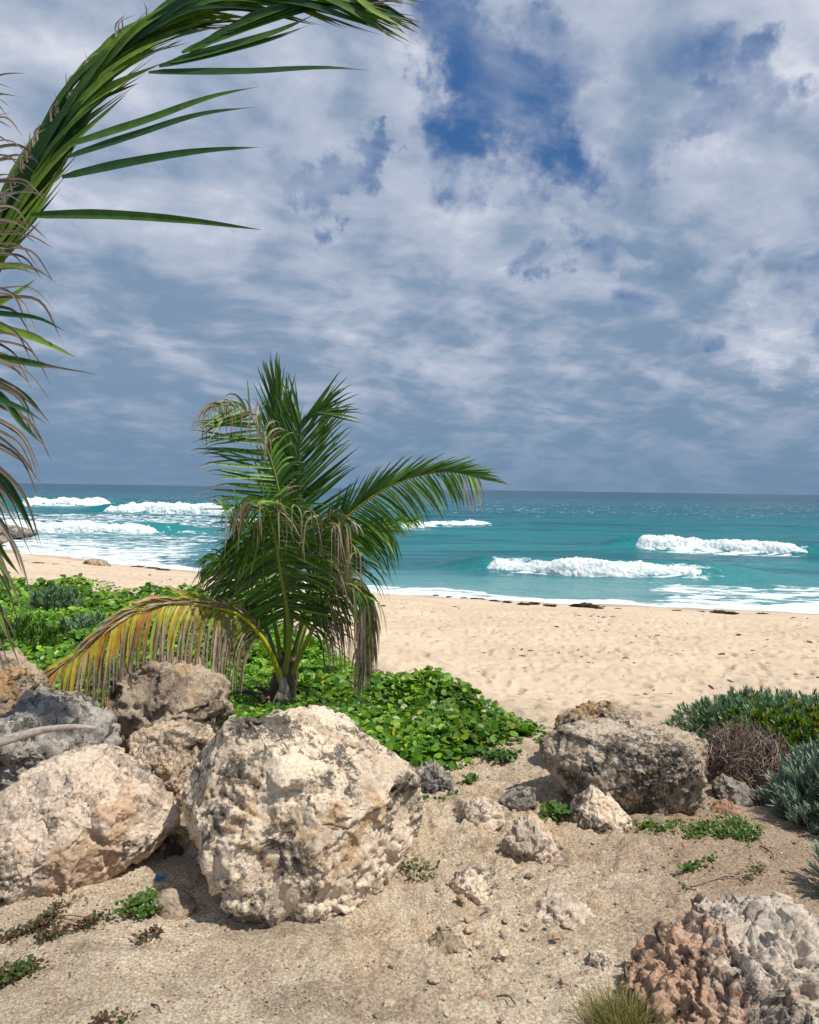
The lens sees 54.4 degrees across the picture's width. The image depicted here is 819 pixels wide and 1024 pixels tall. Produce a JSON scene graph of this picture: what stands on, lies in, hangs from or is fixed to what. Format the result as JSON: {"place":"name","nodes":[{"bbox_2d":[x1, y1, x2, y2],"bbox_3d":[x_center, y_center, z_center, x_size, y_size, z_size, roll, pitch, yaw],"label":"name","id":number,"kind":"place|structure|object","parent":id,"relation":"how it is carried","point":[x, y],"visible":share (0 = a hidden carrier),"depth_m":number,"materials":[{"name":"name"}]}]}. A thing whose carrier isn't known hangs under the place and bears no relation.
{"place":"outdoors","nodes":[
{"label":"outdoors","id":0,"kind":"place"},
{"bbox_2d":[0,550,818,1023],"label":"ground","id":1,"kind":"structure","parent":0,"point":[544,678],"depth_m":3.64,"materials":[{"name":"beige sand"}]},
{"bbox_2d":[0,952,48,985],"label":"creeping weed","id":2,"kind":"object","parent":1,"relation":"on","point":[20,968],"visible":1,"depth_m":2.90,"materials":[{"name":"green plant"}]},
{"bbox_2d":[0,612,80,651],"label":"spiky shrub","id":3,"kind":"object","parent":1,"relation":"on","point":[31,632],"visible":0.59,"depth_m":7.99,"materials":[{"name":"green plant"}]},
{"bbox_2d":[20,581,88,613],"bbox_3d":[-4.688,1.160,10.523,0.885,0.555,0.836,1,2,0],"label":"sea lavender bush","id":4,"kind":"object","parent":1,"relation":"on","point":[49,597],"visible":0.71,"depth_m":10.40,"materials":[{"name":"green plant"}]},
{"bbox_2d":[0,895,113,949],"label":"creeping weed","id":5,"kind":"object","parent":1,"relation":"on","point":[40,922],"visible":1,"depth_m":3.20,"materials":[{"name":"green plant"}]},
{"bbox_2d":[0,686,121,791],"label":"boulder","id":6,"kind":"object","parent":1,"relation":"on","point":[41,706],"visible":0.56,"depth_m":4.23,"materials":[{"name":"grey stone"}]},
{"bbox_2d":[0,647,49,714],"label":"boulder","id":7,"kind":"object","parent":6,"relation":"on","point":[27,676],"visible":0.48,"depth_m":4.65,"materials":[{"name":"brown stone"}]},
{"bbox_2d":[0,724,96,746],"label":"fallen frond stalk","id":8,"kind":"object","parent":6,"relation":"on","point":[7,739],"visible":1,"depth_m":3.97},
{"bbox_2d":[64,892,88,908],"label":"stone","id":9,"kind":"object","parent":1,"relation":"on","point":[79,899],"visible":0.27,"depth_m":3.40,"materials":[{"name":"beige stone"}]},
{"bbox_2d":[58,610,105,634],"bbox_3d":[-3.638,1.315,8.841,0.798,0.470,0.826,2,2,41],"label":"sea lavender bush","id":10,"kind":"object","parent":1,"relation":"on","point":[82,619],"visible":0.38,"depth_m":8.76,"materials":[{"name":"green plant"}]},
{"bbox_2d":[0,744,179,904],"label":"boulder","id":11,"kind":"object","parent":1,"relation":"on","point":[72,820],"visible":0.81,"depth_m":3.55,"materials":[{"name":"beige stone"}]},
{"bbox_2d":[82,558,110,565],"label":"rock","id":12,"kind":"object","parent":1,"relation":"on","point":[97,562],"visible":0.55,"depth_m":34.35,"materials":[{"name":"brown stone"}]},
{"bbox_2d":[90,1006,140,1023],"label":"creeping weed","id":13,"kind":"object","parent":1,"relation":"on","point":[121,1020],"visible":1,"depth_m":2.65,"materials":[{"name":"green plant"}]},
{"bbox_2d":[104,886,167,918],"bbox_3d":[-1.140,1.663,3.396,0.250,0.055,0.246,1,2,0],"label":"creeping weed","id":14,"kind":"object","parent":1,"relation":"on","point":[140,902],"visible":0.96,"depth_m":3.35,"materials":[{"name":"green plant"}]},
{"bbox_2d":[131,924,165,945],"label":"creeping weed","id":15,"kind":"object","parent":1,"relation":"on","point":[155,928],"visible":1,"depth_m":3.15,"materials":[{"name":"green plant"}]},
{"bbox_2d":[154,874,164,878],"bbox_3d":[-1.134,1.658,3.619,0.044,0.015,0.022,1,2,0],"label":"plastic scrap","id":16,"kind":"object","parent":1,"relation":"on","point":[159,877],"visible":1,"depth_m":3.62,"materials":[{"name":"blue plastic"}]},
{"bbox_2d":[103,653,233,753],"bbox_3d":[-1.616,1.372,5.327,0.876,0.808,0.827,1,2,0],"label":"boulder","id":17,"kind":"object","parent":1,"relation":"on","point":[154,692],"visible":0.51,"depth_m":5.11,"materials":[{"name":"brown stone"}]},
{"bbox_2d":[127,718,215,812],"bbox_3d":[-1.313,1.431,4.470,0.473,0.523,0.580,1,2,0],"label":"boulder","id":18,"kind":"object","parent":1,"relation":"on","point":[168,751],"visible":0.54,"depth_m":4.29,"materials":[{"name":"beige stone"}]},
{"bbox_2d":[151,887,195,920],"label":"stone","id":19,"kind":"object","parent":1,"relation":"on","point":[178,904],"visible":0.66,"depth_m":3.37,"materials":[{"name":"brown stone"}]},
{"bbox_2d":[155,817,191,860],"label":"rock","id":20,"kind":"object","parent":1,"relation":"on","point":[177,841],"visible":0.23,"depth_m":3.88,"materials":[{"name":"brown stone"}]},
{"bbox_2d":[0,0,424,678],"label":"coconut palm","id":21,"kind":"object","parent":1,"relation":"on","point":[34,174],"visible":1,"depth_m":3.21,"materials":[{"name":"green plant"}]},
{"bbox_2d":[44,353,509,708],"bbox_3d":[-1.024,0.282,5.979,3.338,3.069,1.717,1,2,-9],"label":"coconut palm","id":22,"kind":"object","parent":1,"relation":"on","point":[285,520],"visible":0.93,"depth_m":5.81,"materials":[{"name":"green plant"}]},
{"bbox_2d":[0,571,553,770],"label":"ground cover","id":23,"kind":"object","parent":1,"relation":"on","point":[422,715],"visible":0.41,"depth_m":6.46,"materials":[{"name":"green plant"}]},
{"bbox_2d":[6,592,598,760],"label":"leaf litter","id":24,"kind":"object","parent":1,"relation":"on","point":[312,663],"depth_m":6.62,"materials":[{"name":"plant"}]},
{"bbox_2d":[181,705,424,927],"bbox_3d":[-0.494,1.438,3.732,1.130,1.039,1.018,1,2,0],"label":"boulder","id":25,"kind":"object","parent":1,"relation":"on","point":[310,814],"visible":0.95,"depth_m":3.40,"materials":[{"name":"beige stone"}]},
{"bbox_2d":[374,1012,381,1018],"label":"clod","id":26,"kind":"object","parent":1,"relation":"on","point":[377,1015],"visible":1,"depth_m":2.71,"materials":[{"name":"beige stone"}]},
{"bbox_2d":[383,998,395,1007],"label":"pebble","id":27,"kind":"object","parent":1,"relation":"on","point":[391,1002],"visible":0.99,"depth_m":2.77,"materials":[{"name":"beige stone"}]},
{"bbox_2d":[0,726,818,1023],"bbox_3d":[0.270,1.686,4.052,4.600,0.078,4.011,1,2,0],"label":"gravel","id":28,"kind":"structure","parent":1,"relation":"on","point":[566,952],"depth_m":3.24,"materials":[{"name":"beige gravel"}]},
{"bbox_2d":[397,856,439,881],"bbox_3d":[0.027,1.660,3.706,0.234,0.077,0.203,1,2,0],"label":"creeping weed","id":29,"kind":"object","parent":1,"relation":"on","point":[414,859],"visible":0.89,"depth_m":3.71,"materials":[{"name":"green plant"}]},
{"bbox_2d":[429,976,439,983],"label":"clod","id":30,"kind":"object","parent":1,"relation":"on","point":[434,979],"visible":1,"depth_m":2.91,"materials":[{"name":"beige stone"}]},
{"bbox_2d":[417,760,453,793],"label":"rock","id":31,"kind":"object","parent":1,"relation":"on","point":[434,777],"visible":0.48,"depth_m":4.72,"materials":[{"name":"grey stone"}]},
{"bbox_2d":[423,790,458,800],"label":"creeping weed","id":32,"kind":"object","parent":1,"relation":"on","point":[443,798],"visible":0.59,"depth_m":4.58,"materials":[{"name":"green plant"}]},
{"bbox_2d":[443,1011,448,1016],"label":"pebble","id":33,"kind":"object","parent":1,"relation":"on","point":[445,1014],"visible":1,"depth_m":2.72,"materials":[{"name":"beige stone"}]},
{"bbox_2d":[425,926,467,955],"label":"rock","id":34,"kind":"object","parent":1,"relation":"on","point":[444,940],"visible":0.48,"depth_m":3.13,"materials":[{"name":"brown stone"}]},
{"bbox_2d":[456,894,465,900],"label":"clod","id":35,"kind":"object","parent":1,"relation":"on","point":[459,897],"visible":1,"depth_m":3.50,"materials":[{"name":"beige stone"}]},
{"bbox_2d":[463,916,470,922],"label":"clod","id":36,"kind":"object","parent":1,"relation":"on","point":[466,918],"visible":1,"depth_m":3.32,"materials":[{"name":"beige stone"}]},
{"bbox_2d":[455,761,480,785],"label":"creeping weed","id":37,"kind":"object","parent":1,"relation":"on","point":[471,777],"visible":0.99,"depth_m":4.87,"materials":[{"name":"green plant"}]},
{"bbox_2d":[464,925,473,932],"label":"clod","id":38,"kind":"object","parent":1,"relation":"on","point":[468,928],"visible":1,"depth_m":3.25,"materials":[{"name":"beige stone"}]},
{"bbox_2d":[130,573,818,708],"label":"beach debris","id":39,"kind":"object","parent":1,"relation":"on","point":[711,687],"visible":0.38,"depth_m":11.29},
{"bbox_2d":[449,866,500,904],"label":"stone","id":40,"kind":"object","parent":1,"relation":"on","point":[477,886],"visible":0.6,"depth_m":3.56,"materials":[{"name":"beige stone"}]},
{"bbox_2d":[472,940,479,946],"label":"pebble","id":41,"kind":"object","parent":1,"relation":"on","point":[476,943],"visible":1,"depth_m":3.15,"materials":[{"name":"beige stone"}]},
{"bbox_2d":[474,989,483,998],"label":"clod","id":42,"kind":"object","parent":1,"relation":"on","point":[479,993],"visible":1,"depth_m":2.83,"materials":[{"name":"beige stone"}]},
{"bbox_2d":[453,794,505,832],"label":"rock","id":43,"kind":"object","parent":1,"relation":"on","point":[488,814],"visible":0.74,"depth_m":4.24,"materials":[{"name":"beige stone"}]},
{"bbox_2d":[472,745,521,762],"bbox_3d":[0.564,1.621,5.314,0.398,0.079,0.227,1,2,-10],"label":"creeping weed","id":44,"kind":"object","parent":1,"relation":"on","point":[496,754],"visible":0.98,"depth_m":5.31,"materials":[{"name":"green plant"}]},
{"bbox_2d":[497,948,508,957],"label":"pebble","id":45,"kind":"object","parent":1,"relation":"on","point":[501,952],"visible":1,"depth_m":3.08,"materials":[{"name":"beige stone"}]},
{"bbox_2d":[500,931,506,938],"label":"clod","id":46,"kind":"object","parent":1,"relation":"on","point":[503,934],"visible":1,"depth_m":3.21,"materials":[{"name":"beige stone"}]},
{"bbox_2d":[497,994,515,1004],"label":"twig","id":47,"kind":"object","parent":1,"relation":"on","point":[502,995],"visible":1,"depth_m":2.81,"materials":[{"name":"wood"}]},
{"bbox_2d":[503,916,510,922],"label":"pebble","id":48,"kind":"object","parent":1,"relation":"on","point":[506,919],"visible":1,"depth_m":3.33,"materials":[{"name":"beige stone"}]},
{"bbox_2d":[504,968,512,972],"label":"pebble","id":49,"kind":"object","parent":1,"relation":"on","point":[508,970],"visible":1,"depth_m":2.97,"materials":[{"name":"beige stone"}]},
{"bbox_2d":[505,934,526,946],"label":"twig","id":50,"kind":"object","parent":1,"relation":"on","point":[520,942],"visible":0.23,"depth_m":3.21,"materials":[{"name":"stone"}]},
{"bbox_2d":[498,786,537,811],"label":"stone","id":51,"kind":"object","parent":1,"relation":"on","point":[520,798],"visible":0.98,"depth_m":4.51,"materials":[{"name":"stone"}]},
{"bbox_2d":[517,602,531,604],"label":"seaweed clump","id":52,"kind":"object","parent":1,"relation":"on","point":[521,603],"visible":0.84,"depth_m":25.23,"materials":[{"name":"brown plant"}]},
{"bbox_2d":[525,872,533,878],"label":"clod","id":53,"kind":"object","parent":1,"relation":"on","point":[528,875],"visible":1,"depth_m":3.71,"materials":[{"name":"beige soil"}]},
{"bbox_2d":[527,997,534,1003],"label":"pebble","id":54,"kind":"object","parent":1,"relation":"on","point":[530,1000],"visible":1,"depth_m":2.80,"materials":[{"name":"beige stone"}]},
{"bbox_2d":[500,810,563,864],"bbox_3d":[0.635,1.729,4.027,0.354,0.394,0.381,2,2,28],"label":"rock","id":55,"kind":"object","parent":1,"relation":"on","point":[528,837],"visible":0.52,"depth_m":3.91,"materials":[{"name":"beige stone"}]},
{"bbox_2d":[537,799,570,822],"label":"creeping weed","id":56,"kind":"object","parent":1,"relation":"on","point":[552,807],"visible":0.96,"depth_m":4.35,"materials":[{"name":"green plant"}]},
{"bbox_2d":[551,934,560,939],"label":"clod","id":57,"kind":"object","parent":1,"relation":"on","point":[555,937],"visible":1,"depth_m":3.20,"materials":[{"name":"beige stone"}]},
{"bbox_2d":[532,887,596,930],"bbox_3d":[0.658,1.750,3.442,0.276,0.194,0.276,0,2,-32],"label":"rock","id":58,"kind":"object","parent":1,"relation":"on","point":[560,904],"visible":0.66,"depth_m":3.40,"materials":[{"name":"beige stone"}]},
{"bbox_2d":[560,975,571,985],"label":"clod","id":59,"kind":"object","parent":1,"relation":"on","point":[565,979],"visible":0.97,"depth_m":2.92,"materials":[{"name":"beige stone"}]},
{"bbox_2d":[568,602,599,607],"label":"seaweed clump","id":60,"kind":"object","parent":1,"relation":"on","point":[586,605],"visible":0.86,"depth_m":25.57,"materials":[{"name":"brown plant"}]},
{"bbox_2d":[554,700,641,725],"bbox_3d":[1.253,1.403,5.251,0.575,0.324,0.498,1,2,19],"label":"boulder","id":61,"kind":"object","parent":1,"relation":"on","point":[589,709],"visible":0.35,"depth_m":5.20,"materials":[{"name":"brown stone"}]},
{"bbox_2d":[582,949,615,970],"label":"stone","id":62,"kind":"object","parent":1,"relation":"on","point":[598,959],"visible":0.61,"depth_m":3.02,"materials":[{"name":"grey stone"}]},
{"bbox_2d":[568,782,632,833],"bbox_3d":[1.042,1.653,4.382,0.375,0.395,0.356,1,2,0],"label":"rock","id":63,"kind":"object","parent":1,"relation":"on","point":[591,805],"visible":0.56,"depth_m":4.27,"materials":[{"name":"beige stone"}]},
{"bbox_2d":[556,972,681,1023],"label":"grass tuft","id":64,"kind":"object","parent":1,"relation":"on","point":[614,1012],"visible":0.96,"depth_m":2.70,"materials":[{"name":"green plant"}]},
{"bbox_2d":[539,717,708,815],"bbox_3d":[1.239,1.520,4.629,0.963,0.536,0.659,1,2,0],"label":"boulder","id":65,"kind":"object","parent":1,"relation":"on","point":[631,766],"visible":0.88,"depth_m":4.41,"materials":[{"name":"stone"}]},
{"bbox_2d":[658,713,688,730],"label":"sea lavender bush","id":66,"kind":"object","parent":1,"relation":"on","point":[672,720],"visible":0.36,"depth_m":5.88,"materials":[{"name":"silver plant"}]},
{"bbox_2d":[682,841,689,847],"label":"rock","id":67,"kind":"object","parent":1,"relation":"on","point":[687,843],"visible":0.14,"depth_m":4.02,"materials":[{"name":"pink stone"}]},
{"bbox_2d":[676,853,717,872],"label":"creeping weed","id":68,"kind":"object","parent":1,"relation":"on","point":[691,866],"visible":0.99,"depth_m":3.80,"materials":[{"name":"green plant"}]},
{"bbox_2d":[627,808,776,845],"bbox_3d":[1.537,1.673,4.223,0.772,0.066,0.398,1,2,0],"label":"creeping weed","id":69,"kind":"object","parent":1,"relation":"on","point":[729,825],"visible":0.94,"depth_m":4.18,"materials":[{"name":"green plant"}]},
{"bbox_2d":[617,891,818,1023],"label":"boulder","id":70,"kind":"object","parent":1,"relation":"on","point":[735,957],"visible":0.94,"depth_m":2.73,"materials":[{"name":"beige stone"}]},
{"bbox_2d":[709,610,726,613],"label":"seaweed clump","id":71,"kind":"object","parent":1,"relation":"on","point":[720,611],"visible":0.82,"depth_m":24.56,"materials":[{"name":"brown plant"}]},
{"bbox_2d":[709,798,741,815],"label":"stone","id":72,"kind":"object","parent":1,"relation":"on","point":[726,806],"visible":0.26,"depth_m":4.48,"materials":[{"name":"beige stone"}]},
{"bbox_2d":[709,875,744,880],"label":"twig","id":73,"kind":"object","parent":1,"relation":"on","point":[726,875],"visible":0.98,"depth_m":3.71,"materials":[{"name":"beige wood"}]},
{"bbox_2d":[678,855,780,891],"bbox_3d":[1.484,1.695,3.674,0.591,0.052,0.187,0,2,-34],"label":"creeping weed","id":74,"kind":"object","parent":1,"relation":"on","point":[745,877],"visible":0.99,"depth_m":3.71,"materials":[{"name":"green plant"}]},
{"bbox_2d":[725,611,738,614],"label":"seaweed clump","id":75,"kind":"object","parent":1,"relation":"on","point":[731,612],"visible":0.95,"depth_m":24.32,"materials":[{"name":"brown plant"}]},
{"bbox_2d":[712,773,767,807],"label":"rock","id":76,"kind":"object","parent":1,"relation":"on","point":[736,792],"visible":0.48,"depth_m":4.69,"materials":[{"name":"stone"}]},
{"bbox_2d":[696,715,791,791],"bbox_3d":[2.122,1.631,5.095,0.723,0.660,0.601,1,2,0],"label":"dead bush","id":77,"kind":"object","parent":1,"relation":"on","point":[749,759],"visible":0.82,"depth_m":4.97,"materials":[{"name":"brown plant"}]},
{"bbox_2d":[669,685,818,756],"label":"sea lavender bush","id":78,"kind":"object","parent":1,"relation":"on","point":[710,712],"visible":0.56,"depth_m":5.97,"materials":[{"name":"green plant"}]},
{"bbox_2d":[711,697,818,753],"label":"leafy shrub","id":79,"kind":"object","parent":1,"relation":"on","point":[812,721],"visible":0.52,"depth_m":5.56,"materials":[{"name":"green plant"}]},
{"bbox_2d":[755,733,818,833],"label":"sea lavender bush","id":80,"kind":"object","parent":1,"relation":"on","point":[799,772],"visible":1,"depth_m":4.38,"materials":[{"name":"green plant"}]},
{"bbox_2d":[802,838,818,895],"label":"sea lavender bush","id":81,"kind":"object","parent":1,"relation":"on","point":[816,869],"visible":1,"depth_m":3.70,"materials":[{"name":"green plant"}]},
{"bbox_2d":[0,483,818,613],"bbox_3d":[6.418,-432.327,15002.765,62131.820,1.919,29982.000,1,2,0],"label":"sea","id":82,"kind":"structure","parent":0,"point":[448,559],"depth_m":59.66,"materials":[{"name":"liquid"}]},
{"bbox_2d":[0,535,7,543],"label":"reef rock","id":83,"kind":"object","parent":82,"relation":"on","point":[3,539],"visible":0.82,"depth_m":49.99,"materials":[{"name":"brown stone"}]},
{"bbox_2d":[0,525,37,538],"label":"reef rock","id":84,"kind":"object","parent":82,"relation":"in","point":[14,532],"visible":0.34,"depth_m":56.58,"materials":[{"name":"stone"}]},
{"bbox_2d":[22,497,110,505],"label":"breaking wave","id":85,"kind":"object","parent":82,"relation":"on","point":[95,501],"visible":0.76,"depth_m":141.78,"materials":[{"name":"liquid"}]},
{"bbox_2d":[2,519,156,532],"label":"breaking wave","id":86,"kind":"object","parent":82,"relation":"on","point":[74,526],"visible":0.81,"depth_m":66.33,"materials":[{"name":"liquid"}]},
{"bbox_2d":[103,501,227,513],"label":"breaking wave","id":87,"kind":"object","parent":82,"relation":"on","point":[172,508],"visible":0.89,"depth_m":113.95,"materials":[{"name":"liquid"}]},
{"bbox_2d":[401,520,490,527],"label":"breaking wave","id":88,"kind":"object","parent":82,"relation":"on","point":[469,522],"visible":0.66,"depth_m":86.21,"materials":[{"name":"liquid"}]},
{"bbox_2d":[487,556,701,576],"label":"breaking wave","id":89,"kind":"object","parent":82,"relation":"on","point":[581,566],"visible":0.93,"depth_m":37.73,"materials":[{"name":"liquid"}]},
{"bbox_2d":[635,534,807,552],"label":"breaking wave","id":90,"kind":"object","parent":82,"relation":"on","point":[735,545],"visible":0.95,"depth_m":54.40,"materials":[{"name":"liquid"}]},
{"bbox_2d":[0,0,818,494],"label":"sky","id":91,"kind":"structure","parent":0,"point":[555,245],"materials":[{"name":"blue"}]}
]}

